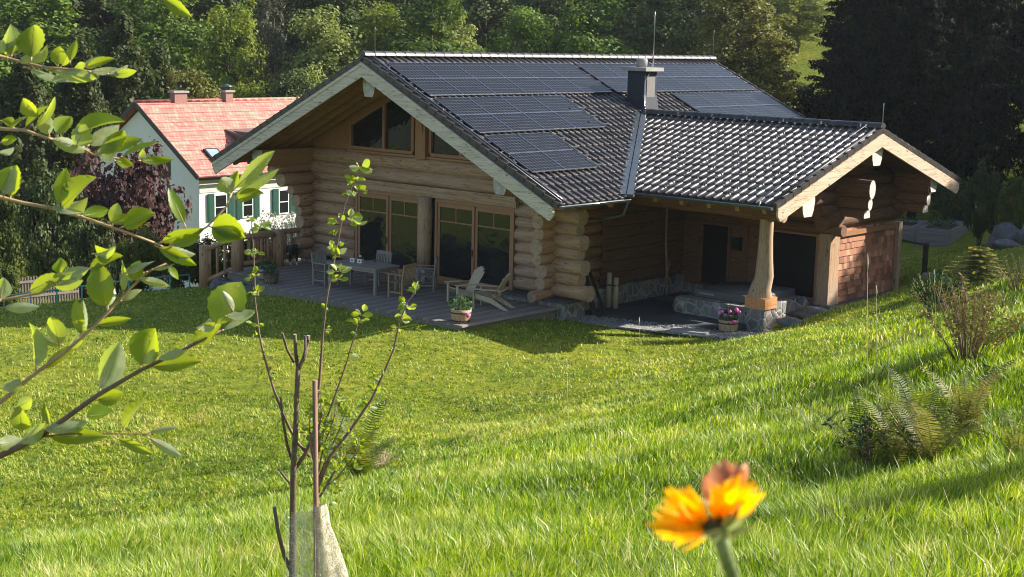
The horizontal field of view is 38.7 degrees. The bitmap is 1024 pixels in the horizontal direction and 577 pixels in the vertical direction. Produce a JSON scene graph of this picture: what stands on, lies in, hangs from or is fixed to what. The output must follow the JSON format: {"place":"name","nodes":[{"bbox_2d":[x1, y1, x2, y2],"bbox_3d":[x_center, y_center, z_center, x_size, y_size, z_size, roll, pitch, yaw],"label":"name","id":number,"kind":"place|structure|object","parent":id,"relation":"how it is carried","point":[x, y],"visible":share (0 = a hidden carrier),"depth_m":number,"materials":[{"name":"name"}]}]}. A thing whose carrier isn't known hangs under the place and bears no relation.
{"place":"outdoors","nodes":[
{"label":"outdoors","id":0,"kind":"place"},
{"bbox_2d":[0,0,1023,576],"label":"ground","id":1,"kind":"structure","parent":0,"point":[812,50],"depth_m":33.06,"materials":[{"name":"green plant"}]},
{"bbox_2d":[0,258,20,308],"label":"shrub","id":2,"kind":"object","parent":1,"relation":"on","point":[13,278],"visible":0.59,"depth_m":46.55,"materials":[{"name":"green plant"}]},
{"bbox_2d":[0,193,37,285],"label":"shrub","id":3,"kind":"object","parent":1,"relation":"on","point":[11,247],"visible":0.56,"depth_m":53.93,"materials":[{"name":"green plant"}]},
{"bbox_2d":[0,49,70,272],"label":"yew tree","id":4,"kind":"object","parent":1,"relation":"on","point":[33,164],"visible":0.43,"depth_m":72.87,"materials":[{"name":"green plant"}]},
{"bbox_2d":[1,272,78,306],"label":"picket fence","id":5,"kind":"object","parent":1,"relation":"on","point":[67,297],"visible":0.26,"depth_m":49.80,"materials":[{"name":"white wood"}]},
{"bbox_2d":[13,161,89,300],"bbox_3d":[-16.498,-1.741,52.505,2.752,5.696,2.720,-1,10,-11],"label":"shrub","id":6,"kind":"object","parent":1,"relation":"on","point":[37,219],"visible":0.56,"depth_m":51.94,"materials":[{"name":"green plant"}]},
{"bbox_2d":[0,0,103,180],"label":"tree","id":7,"kind":"object","parent":1,"relation":"on","point":[30,15],"visible":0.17,"depth_m":90.39,"materials":[{"name":"green plant"}]},
{"bbox_2d":[45,30,112,196],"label":"yew tree","id":8,"kind":"object","parent":1,"relation":"on","point":[74,98],"visible":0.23,"depth_m":75.91,"materials":[{"name":"green plant"}]},
{"bbox_2d":[41,145,124,298],"bbox_3d":[-17.859,-2.304,60.626,4.128,7.625,4.011,4,10,15],"label":"copper tree","id":9,"kind":"object","parent":1,"relation":"on","point":[90,188],"visible":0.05,"depth_m":60.00,"materials":[{"name":"purple plant"}]},
{"bbox_2d":[31,0,149,130],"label":"tree","id":10,"kind":"object","parent":1,"relation":"on","point":[95,10],"visible":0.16,"depth_m":101.05,"materials":[{"name":"green plant"}]},
{"bbox_2d":[3,274,189,309],"bbox_3d":[-12.981,0.323,42.318,7.981,0.883,0.210,-6,12,-38],"label":"pipe railing","id":11,"kind":"object","parent":1,"relation":"on","point":[82,286],"visible":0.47,"depth_m":42.53,"materials":[{"name":"teal paint"}]},
{"bbox_2d":[69,217,126,292],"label":"shrub","id":12,"kind":"object","parent":1,"relation":"on","point":[94,235],"visible":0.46,"depth_m":48.06,"materials":[{"name":"green plant"}]},
{"bbox_2d":[96,9,155,130],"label":"yew tree","id":13,"kind":"object","parent":1,"relation":"on","point":[120,50],"visible":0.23,"depth_m":78.66,"materials":[{"name":"green plant"}]},
{"bbox_2d":[109,224,164,291],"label":"shrub","id":14,"kind":"object","parent":1,"relation":"on","point":[143,251],"visible":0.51,"depth_m":46.16,"materials":[{"name":"green plant"}]},
{"bbox_2d":[84,136,191,290],"bbox_3d":[-15.474,-2.344,58.572,4.229,7.592,4.314,-8,13,-44],"label":"copper tree","id":15,"kind":"object","parent":1,"relation":"on","point":[133,188],"visible":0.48,"depth_m":57.69,"materials":[{"name":"purple plant"}]},
{"bbox_2d":[0,0,278,458],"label":"apple tree","id":16,"kind":"object","parent":1,"relation":"on","point":[226,302],"visible":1,"depth_m":2.27,"materials":[{"name":"green plant"}]},
{"bbox_2d":[88,0,226,127],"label":"tree","id":17,"kind":"object","parent":1,"relation":"on","point":[179,33],"visible":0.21,"depth_m":93.32,"materials":[{"name":"green plant"}]},
{"bbox_2d":[137,39,177,98],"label":"yew tree","id":18,"kind":"object","parent":1,"relation":"on","point":[159,57],"visible":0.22,"depth_m":82.80,"materials":[{"name":"green plant"}]},
{"bbox_2d":[152,237,198,288],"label":"shrub","id":19,"kind":"object","parent":1,"relation":"on","point":[180,269],"visible":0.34,"depth_m":45.31,"materials":[{"name":"green plant"}]},
{"bbox_2d":[79,84,299,290],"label":"white house","id":20,"kind":"structure","parent":1,"relation":"on","point":[192,136],"depth_m":68.92,"materials":[{"name":"white paint"}]},
{"bbox_2d":[215,193,227,215],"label":"window","id":21,"kind":"structure","parent":20,"relation":"in","point":[220,199],"depth_m":67.47,"materials":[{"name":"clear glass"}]},
{"bbox_2d":[279,189,288,213],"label":"window","id":22,"kind":"structure","parent":20,"relation":"in","point":[283,194],"depth_m":70.27,"materials":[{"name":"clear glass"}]},
{"bbox_2d":[161,66,220,98],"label":"tree","id":23,"kind":"object","parent":1,"relation":"on","point":[194,85],"visible":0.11,"depth_m":80.90,"materials":[{"name":"green plant"}]},
{"bbox_2d":[134,0,255,98],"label":"tree","id":24,"kind":"object","parent":1,"relation":"on","point":[203,6],"visible":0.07,"depth_m":101.12,"materials":[{"name":"green plant"}]},
{"bbox_2d":[187,233,221,285],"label":"shrub","id":25,"kind":"object","parent":1,"relation":"on","point":[213,254],"visible":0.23,"depth_m":47.46,"materials":[{"name":"green plant"}]},
{"bbox_2d":[181,0,270,98],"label":"tree","id":26,"kind":"object","parent":1,"relation":"on","point":[216,52],"visible":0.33,"depth_m":90.05,"materials":[{"name":"green plant"}]},
{"bbox_2d":[209,277,257,292],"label":"step stones","id":27,"kind":"object","parent":1,"relation":"on","point":[215,283],"visible":0.41,"depth_m":43.66,"materials":[{"name":"grey stone"}]},
{"bbox_2d":[219,80,271,97],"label":"tree","id":28,"kind":"object","parent":1,"relation":"on","point":[247,92],"visible":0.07,"depth_m":77.13,"materials":[{"name":"green plant"}]},
{"bbox_2d":[199,227,300,287],"bbox_3d":[-7.062,-0.966,45.657,5.461,1.960,1.317,-6,12,-38],"label":"log railing","id":29,"kind":"object","parent":1,"relation":"on","point":[279,254],"visible":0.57,"depth_m":44.42,"materials":[{"name":"brown wood"}]},
{"bbox_2d":[246,210,295,261],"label":"blossom shrub","id":30,"kind":"object","parent":1,"relation":"on","point":[283,224],"visible":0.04,"depth_m":58.56,"materials":[{"name":"white plant"}]},
{"bbox_2d":[241,0,306,97],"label":"tree","id":31,"kind":"object","parent":1,"relation":"on","point":[277,37],"visible":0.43,"depth_m":88.62,"materials":[{"name":"green plant"}]},
{"bbox_2d":[210,0,342,96],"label":"tree","id":32,"kind":"object","parent":1,"relation":"on","point":[298,4],"visible":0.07,"depth_m":104.97,"materials":[{"name":"green plant"}]},
{"bbox_2d":[264,69,313,97],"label":"tree","id":33,"kind":"object","parent":1,"relation":"on","point":[292,89],"visible":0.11,"depth_m":76.92,"materials":[{"name":"green plant"}]},
{"bbox_2d":[290,64,327,93],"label":"tree","id":34,"kind":"object","parent":1,"relation":"on","point":[312,80],"visible":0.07,"depth_m":81.02,"materials":[{"name":"green plant"}]},
{"bbox_2d":[262,4,368,95],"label":"tree","id":35,"kind":"object","parent":1,"relation":"on","point":[336,52],"visible":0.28,"depth_m":87.78,"materials":[{"name":"green plant"}]},
{"bbox_2d":[312,380,318,576],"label":"tree stake","id":36,"kind":"object","parent":1,"relation":"on","point":[315,439],"visible":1,"depth_m":5.53,"materials":[{"name":"brown wood"}]},
{"bbox_2d":[291,510,313,576],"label":"net cloth","id":37,"kind":"object","parent":36,"relation":"attached to","point":[302,538],"visible":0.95,"depth_m":5.62,"materials":[{"name":"grey fabric"}]},
{"bbox_2d":[313,503,347,576],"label":"trunk wrap","id":38,"kind":"object","parent":1,"relation":"on","point":[330,533],"visible":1,"depth_m":5.56,"materials":[{"name":"beige fabric"}]},
{"bbox_2d":[244,159,418,576],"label":"young tree","id":39,"kind":"object","parent":1,"relation":"on","point":[329,418],"visible":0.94,"depth_m":5.65,"materials":[{"name":"green plant"}]},
{"bbox_2d":[293,0,415,76],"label":"tree","id":40,"kind":"object","parent":1,"relation":"on","point":[340,9],"visible":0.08,"depth_m":102.46,"materials":[{"name":"green plant"}]},
{"bbox_2d":[324,399,407,477],"bbox_3d":[-2.275,2.235,21.255,1.179,1.110,1.496,5,10,21],"label":"fern","id":41,"kind":"object","parent":1,"relation":"on","point":[364,460],"visible":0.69,"depth_m":21.23,"materials":[{"name":"green plant"}]},
{"bbox_2d":[331,0,423,72],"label":"tree","id":42,"kind":"object","parent":1,"relation":"on","point":[381,18],"visible":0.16,"depth_m":91.67,"materials":[{"name":"green plant"}]},
{"bbox_2d":[223,260,558,330],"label":"deck","id":43,"kind":"structure","parent":1,"relation":"on","point":[294,281],"depth_m":40.16,"materials":[{"name":"grey wood"}]},
{"bbox_2d":[262,266,279,283],"bbox_3d":[-6.930,-0.402,41.942,0.544,0.515,0.510,10,13,41],"label":"plant pot","id":44,"kind":"object","parent":43,"relation":"on","point":[271,277],"visible":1,"depth_m":41.82,"materials":[{"name":"grey stone"}]},
{"bbox_2d":[311,250,338,286],"bbox_3d":[-5.364,-0.572,41.890,0.592,0.942,0.600,8,12,35],"label":"garden chair","id":45,"kind":"object","parent":43,"relation":"on","point":[318,262],"visible":0.84,"depth_m":41.86,"materials":[{"name":"grey wood"}]},
{"bbox_2d":[326,259,399,295],"bbox_3d":[-4.214,-0.330,41.207,1.860,0.750,1.036,8,12,36],"label":"garden table","id":46,"kind":"object","parent":43,"relation":"on","point":[375,268],"visible":0.91,"depth_m":40.93,"materials":[{"name":"grey wood"}]},
{"bbox_2d":[364,250,392,285],"bbox_3d":[-3.874,-0.596,42.238,0.600,0.942,0.592,9,12,37],"label":"garden chair","id":47,"kind":"object","parent":43,"relation":"on","point":[379,252],"visible":0.42,"depth_m":42.28,"materials":[{"name":"grey wood"}]},
{"bbox_2d":[387,263,416,296],"bbox_3d":[-3.039,-0.232,40.217,0.592,0.942,0.600,7,11,31],"label":"garden chair","id":48,"kind":"object","parent":43,"relation":"on","point":[405,280],"visible":0.97,"depth_m":40.10,"materials":[{"name":"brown wood"}]},
{"bbox_2d":[416,256,438,291],"bbox_3d":[-2.406,-0.432,41.480,0.592,0.942,0.600,2,10,3],"label":"garden chair","id":49,"kind":"object","parent":43,"relation":"on","point":[433,274],"visible":0.96,"depth_m":41.41,"materials":[{"name":"grey wood"}]},
{"bbox_2d":[447,294,473,323],"bbox_3d":[-1.300,0.501,36.863,0.679,0.707,0.679,3,10,9],"label":"barrel planter","id":50,"kind":"object","parent":43,"relation":"on","point":[461,315],"visible":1,"depth_m":36.72,"materials":[{"name":"brown wood"}]},
{"bbox_2d":[444,266,487,304],"bbox_3d":[-1.208,-0.100,39.641,1.040,0.961,0.790,-4,11,-28],"label":"lounge chair","id":51,"kind":"object","parent":43,"relation":"on","point":[477,275],"visible":0.96,"depth_m":39.66,"materials":[{"name":"grey wood"}]},
{"bbox_2d":[470,273,514,310],"bbox_3d":[-0.497,0.051,38.858,1.040,0.961,0.790,5,10,19],"label":"lounge chair","id":52,"kind":"object","parent":43,"relation":"on","point":[481,294],"visible":1,"depth_m":38.76,"materials":[{"name":"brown wood"}]},
{"bbox_2d":[0,0,782,92],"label":"wood","id":53,"kind":"object","parent":1,"relation":"on","point":[22,28],"visible":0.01,"depth_m":115.22,"materials":[{"name":"green plant"}]},
{"bbox_2d":[377,0,482,57],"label":"tree","id":54,"kind":"object","parent":1,"relation":"on","point":[427,22],"visible":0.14,"depth_m":89.77,"materials":[{"name":"green plant"}]},
{"bbox_2d":[433,10,487,51],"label":"tree","id":55,"kind":"object","parent":1,"relation":"on","point":[461,34],"visible":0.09,"depth_m":94.06,"materials":[{"name":"green plant"}]},
{"bbox_2d":[420,0,555,52],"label":"tree","id":56,"kind":"object","parent":1,"relation":"on","point":[490,16],"visible":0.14,"depth_m":103.08,"materials":[{"name":"green plant"}]},
{"bbox_2d":[0,255,1023,576],"bbox_3d":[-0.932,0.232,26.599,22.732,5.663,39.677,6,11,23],"label":"bank grass","id":57,"kind":"structure","parent":1,"relation":"on","point":[416,531],"depth_m":13.05,"materials":[{"name":"green plant"}]},
{"bbox_2d":[478,5,558,57],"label":"tree","id":58,"kind":"object","parent":1,"relation":"on","point":[525,23],"visible":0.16,"depth_m":87.92,"materials":[{"name":"green plant"}]},
{"bbox_2d":[510,0,600,52],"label":"tree","id":59,"kind":"object","parent":1,"relation":"on","point":[547,10],"visible":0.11,"depth_m":98.74,"materials":[{"name":"green plant"}]},
{"bbox_2d":[210,11,961,332],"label":"log house","id":60,"kind":"structure","parent":1,"relation":"on","point":[553,180],"depth_m":41.67,"materials":[{"name":"wood"}]},
{"bbox_2d":[349,98,414,154],"bbox_3d":[-3.864,-5.143,43.438,2.800,2.126,0.150,10,13,41],"label":"window frame","id":61,"kind":"structure","parent":60,"relation":"in","point":[387,127],"depth_m":43.36,"materials":[{"name":"brown wood"}]},
{"bbox_2d":[428,129,468,159],"bbox_3d":[-1.305,-4.703,41.213,2.800,2.126,0.150,10,13,41],"label":"window frame","id":62,"kind":"structure","parent":60,"relation":"in","point":[438,147],"depth_m":41.96,"materials":[{"name":"brown wood"}]},
{"bbox_2d":[772,230,819,300],"bbox_3d":[7.995,-0.705,41.689,1.750,1.900,0.120,10,13,41],"label":"door","id":63,"kind":"structure","parent":60,"relation":"in","point":[795,254],"depth_m":41.56,"materials":[{"name":"grey wood"}]},
{"bbox_2d":[542,0,641,58],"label":"tree","id":64,"kind":"object","parent":1,"relation":"on","point":[586,25],"visible":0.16,"depth_m":87.82,"materials":[{"name":"green plant"}]},
{"bbox_2d":[573,0,672,54],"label":"tree","id":65,"kind":"object","parent":1,"relation":"on","point":[632,7],"visible":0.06,"depth_m":94.92,"materials":[{"name":"green plant"}]},
{"bbox_2d":[569,315,761,339],"bbox_3d":[3.825,1.004,38.623,5.484,0.074,1.165,5,11,23],"label":"gravel strip","id":66,"kind":"object","parent":1,"relation":"on","point":[604,321],"visible":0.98,"depth_m":38.48,"materials":[{"name":"gravel"}]},
{"bbox_2d":[606,0,736,58],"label":"tree","id":67,"kind":"object","parent":1,"relation":"on","point":[669,14],"visible":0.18,"depth_m":88.67,"materials":[{"name":"green plant"}]},
{"bbox_2d":[585,292,787,331],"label":"porch paving","id":68,"kind":"structure","parent":1,"relation":"on","point":[662,312],"depth_m":40.20,"materials":[{"name":"stone"}]},
{"bbox_2d":[605,272,618,308],"bbox_3d":[2.817,0.054,41.047,0.397,1.005,0.293,2,10,4],"label":"pole bundle","id":69,"kind":"object","parent":68,"relation":"on","point":[610,284],"visible":1,"depth_m":40.99,"materials":[{"name":"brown wood"}]},
{"bbox_2d":[665,209,669,294],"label":"bare branch","id":70,"kind":"object","parent":68,"relation":"on","point":[666,270],"visible":0.82,"depth_m":43.23,"materials":[{"name":"brown wood"}]},
{"bbox_2d":[718,306,740,332],"bbox_3d":[5.645,0.817,38.164,0.657,0.688,0.599,10,13,41],"label":"barrel planter","id":71,"kind":"object","parent":68,"relation":"on","point":[727,324],"visible":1,"depth_m":38.02,"materials":[{"name":"brown wood"}]},
{"bbox_2d":[672,280,808,323],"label":"stone wall","id":72,"kind":"structure","parent":68,"relation":"on","point":[706,301],"depth_m":40.42,"materials":[{"name":"stone"}]},
{"bbox_2d":[646,459,764,576],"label":"orange flower","id":73,"kind":"object","parent":1,"relation":"on","point":[732,498],"visible":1,"depth_m":0.43,"materials":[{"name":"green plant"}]},
{"bbox_2d":[665,0,757,69],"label":"tree","id":74,"kind":"object","parent":1,"relation":"on","point":[681,41],"visible":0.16,"depth_m":81.68,"materials":[{"name":"green plant"}]},
{"bbox_2d":[687,0,806,107],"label":"tree","id":75,"kind":"object","parent":1,"relation":"on","point":[766,73],"visible":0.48,"depth_m":75.82,"materials":[{"name":"green plant"}]},
{"bbox_2d":[763,0,835,52],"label":"tree","id":76,"kind":"object","parent":1,"relation":"on","point":[796,31],"visible":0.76,"depth_m":114.74,"materials":[{"name":"green plant"}]},
{"bbox_2d":[783,82,828,124],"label":"tree","id":77,"kind":"object","parent":1,"relation":"on","point":[801,89],"visible":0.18,"depth_m":82.54,"materials":[{"name":"green plant"}]},
{"bbox_2d":[786,305,828,319],"bbox_3d":[8.132,0.686,38.896,1.355,0.484,1.014,19,20,61],"label":"rock","id":78,"kind":"object","parent":1,"relation":"on","point":[802,312],"visible":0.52,"depth_m":38.74,"materials":[{"name":"grey stone"}]},
{"bbox_2d":[790,0,856,118],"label":"spruce tree","id":79,"kind":"object","parent":1,"relation":"on","point":[824,35],"visible":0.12,"depth_m":80.65,"materials":[{"name":"green plant"}]},
{"bbox_2d":[803,0,900,128],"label":"spruce tree","id":80,"kind":"object","parent":1,"relation":"on","point":[842,48],"visible":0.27,"depth_m":68.71,"materials":[{"name":"green plant"}]},
{"bbox_2d":[807,387,907,458],"bbox_3d":[3.728,1.461,15.402,1.298,0.755,1.088,10,13,41],"label":"fern","id":81,"kind":"object","parent":1,"relation":"on","point":[857,389],"visible":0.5,"depth_m":15.56,"materials":[{"name":"green plant"}]},
{"bbox_2d":[821,411,907,468],"bbox_3d":[3.627,1.552,14.995,0.754,0.619,0.779,-3,11,-26],"label":"weed clump","id":82,"kind":"object","parent":1,"relation":"on","point":[866,448],"visible":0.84,"depth_m":14.97,"materials":[{"name":"twig bark"},{"name":"leaf"}]},
{"bbox_2d":[833,0,923,131],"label":"spruce tree","id":83,"kind":"object","parent":1,"relation":"on","point":[875,77],"visible":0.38,"depth_m":60.88,"materials":[{"name":"green plant"}]},
{"bbox_2d":[849,0,945,140],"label":"spruce tree","id":84,"kind":"object","parent":1,"relation":"on","point":[902,10],"visible":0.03,"depth_m":71.94,"materials":[{"name":"green plant"}]},
{"bbox_2d":[856,395,959,468],"bbox_3d":[3.949,1.472,14.829,0.809,0.692,0.944,-3,11,-24],"label":"fern","id":85,"kind":"object","parent":1,"relation":"on","point":[897,450],"visible":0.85,"depth_m":14.81,"materials":[{"name":"green plant"}]},
{"bbox_2d":[847,365,968,441],"bbox_3d":[4.241,1.305,15.493,1.166,0.816,1.169,-3,11,-25],"label":"fern","id":86,"kind":"object","parent":1,"relation":"on","point":[909,395],"visible":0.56,"depth_m":15.67,"materials":[{"name":"green plant"}]},
{"bbox_2d":[896,216,927,240],"bbox_3d":[14.823,-2.403,55.492,1.418,0.922,2.090,7,11,29],"label":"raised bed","id":87,"kind":"object","parent":1,"relation":"on","point":[909,229],"visible":0.35,"depth_m":54.79,"materials":[{"name":"stone"}]},
{"bbox_2d":[902,238,928,274],"bbox_3d":[12.077,-0.764,43.836,0.799,1.435,0.200,3,10,12],"label":"spout post","id":88,"kind":"object","parent":1,"relation":"on","point":[925,245],"visible":0.82,"depth_m":43.69,"materials":[{"name":"grey metal"}]},
{"bbox_2d":[874,0,968,219],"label":"spruce tree","id":89,"kind":"object","parent":1,"relation":"on","point":[909,125],"visible":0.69,"depth_m":58.72,"materials":[{"name":"green plant"}]},
{"bbox_2d":[857,399,991,455],"bbox_3d":[4.311,1.448,14.994,1.296,0.545,1.201,-3,10,-22],"label":"dry tangle","id":90,"kind":"object","parent":1,"relation":"on","point":[904,433],"visible":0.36,"depth_m":14.95,"materials":[{"name":"plant"}]},
{"bbox_2d":[906,268,969,312],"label":"grass clump","id":91,"kind":"object","parent":1,"relation":"on","point":[931,293],"visible":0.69,"depth_m":33.37,"materials":[{"name":"plant"}]},
{"bbox_2d":[916,215,967,246],"bbox_3d":[15.682,-2.132,53.169,1.234,1.049,2.690,7,11,29],"label":"raised bed","id":92,"kind":"object","parent":1,"relation":"on","point":[934,232],"visible":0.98,"depth_m":52.27,"materials":[{"name":"stone"}]},
{"bbox_2d":[883,388,1003,462],"bbox_3d":[4.086,1.375,14.456,1.010,0.728,1.285,-3,11,-25],"label":"fern","id":93,"kind":"object","parent":1,"relation":"on","point":[930,442],"visible":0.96,"depth_m":14.45,"materials":[{"name":"green plant"}]},
{"bbox_2d":[927,179,970,220],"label":"shrub","id":94,"kind":"object","parent":1,"relation":"on","point":[949,205],"visible":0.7,"depth_m":55.77,"materials":[{"name":"green plant"}]},
{"bbox_2d":[911,0,1007,172],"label":"spruce tree","id":95,"kind":"object","parent":1,"relation":"on","point":[950,11],"visible":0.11,"depth_m":64.60,"materials":[{"name":"green plant"}]},
{"bbox_2d":[915,358,1015,439],"bbox_3d":[4.725,1.152,14.993,1.063,0.898,0.823,-1,10,-15],"label":"fern","id":96,"kind":"object","parent":1,"relation":"on","point":[974,412],"visible":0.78,"depth_m":15.00,"materials":[{"name":"green plant"}]},
{"bbox_2d":[913,272,1023,360],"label":"dry brush","id":97,"kind":"object","parent":1,"relation":"on","point":[960,322],"visible":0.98,"depth_m":20.25,"materials":[{"name":"brown plant"}]},
{"bbox_2d":[916,0,1023,210],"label":"spruce tree","id":98,"kind":"object","parent":1,"relation":"on","point":[979,61],"visible":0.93,"depth_m":56.81,"materials":[{"name":"green plant"}]},
{"bbox_2d":[944,245,1008,285],"bbox_3d":[11.785,-0.574,36.858,2.184,1.050,2.152,10,13,41],"label":"young spruce","id":99,"kind":"object","parent":1,"relation":"on","point":[981,269],"visible":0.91,"depth_m":36.76,"materials":[{"name":"green plant"}]},
{"bbox_2d":[962,157,1003,245],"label":"shrub","id":100,"kind":"object","parent":1,"relation":"on","point":[985,209],"visible":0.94,"depth_m":49.84,"materials":[{"name":"green plant"}]},
{"bbox_2d":[952,0,1023,189],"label":"spruce tree","id":101,"kind":"object","parent":1,"relation":"on","point":[1016,67],"visible":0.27,"depth_m":61.70,"materials":[{"name":"green plant"}]},
{"bbox_2d":[962,408,1023,455],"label":"fern","id":102,"kind":"object","parent":1,"relation":"on","point":[1019,441],"visible":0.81,"depth_m":12.96,"materials":[{"name":"green plant"}]},
{"bbox_2d":[987,222,1019,248],"bbox_3d":[16.288,-1.524,47.828,1.478,1.316,0.636,10,13,41],"label":"rock","id":103,"kind":"object","parent":1,"relation":"on","point":[1005,230],"visible":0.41,"depth_m":47.79,"materials":[{"name":"grey stone"}]},
{"bbox_2d":[991,239,1020,250],"bbox_3d":[15.496,-1.337,45.877,0.855,0.471,0.853,-3,11,-23],"label":"rock","id":104,"kind":"object","parent":1,"relation":"on","point":[1000,244],"visible":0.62,"depth_m":45.68,"materials":[{"name":"grey stone"}]},
{"bbox_2d":[992,252,1023,290],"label":"weed clump","id":105,"kind":"object","parent":1,"relation":"on","point":[1019,275],"visible":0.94,"depth_m":31.35,"materials":[{"name":"green plant"}]},
{"bbox_2d":[994,173,1023,229],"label":"shrub","id":106,"kind":"object","parent":1,"relation":"on","point":[1014,213],"visible":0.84,"depth_m":48.04,"materials":[{"name":"green plant"}]},
{"bbox_2d":[116,343,1018,576],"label":"dry stems of grass","id":107,"kind":"object","parent":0,"point":[618,506],"visible":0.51,"depth_m":12.21,"materials":[{"name":"plant"}]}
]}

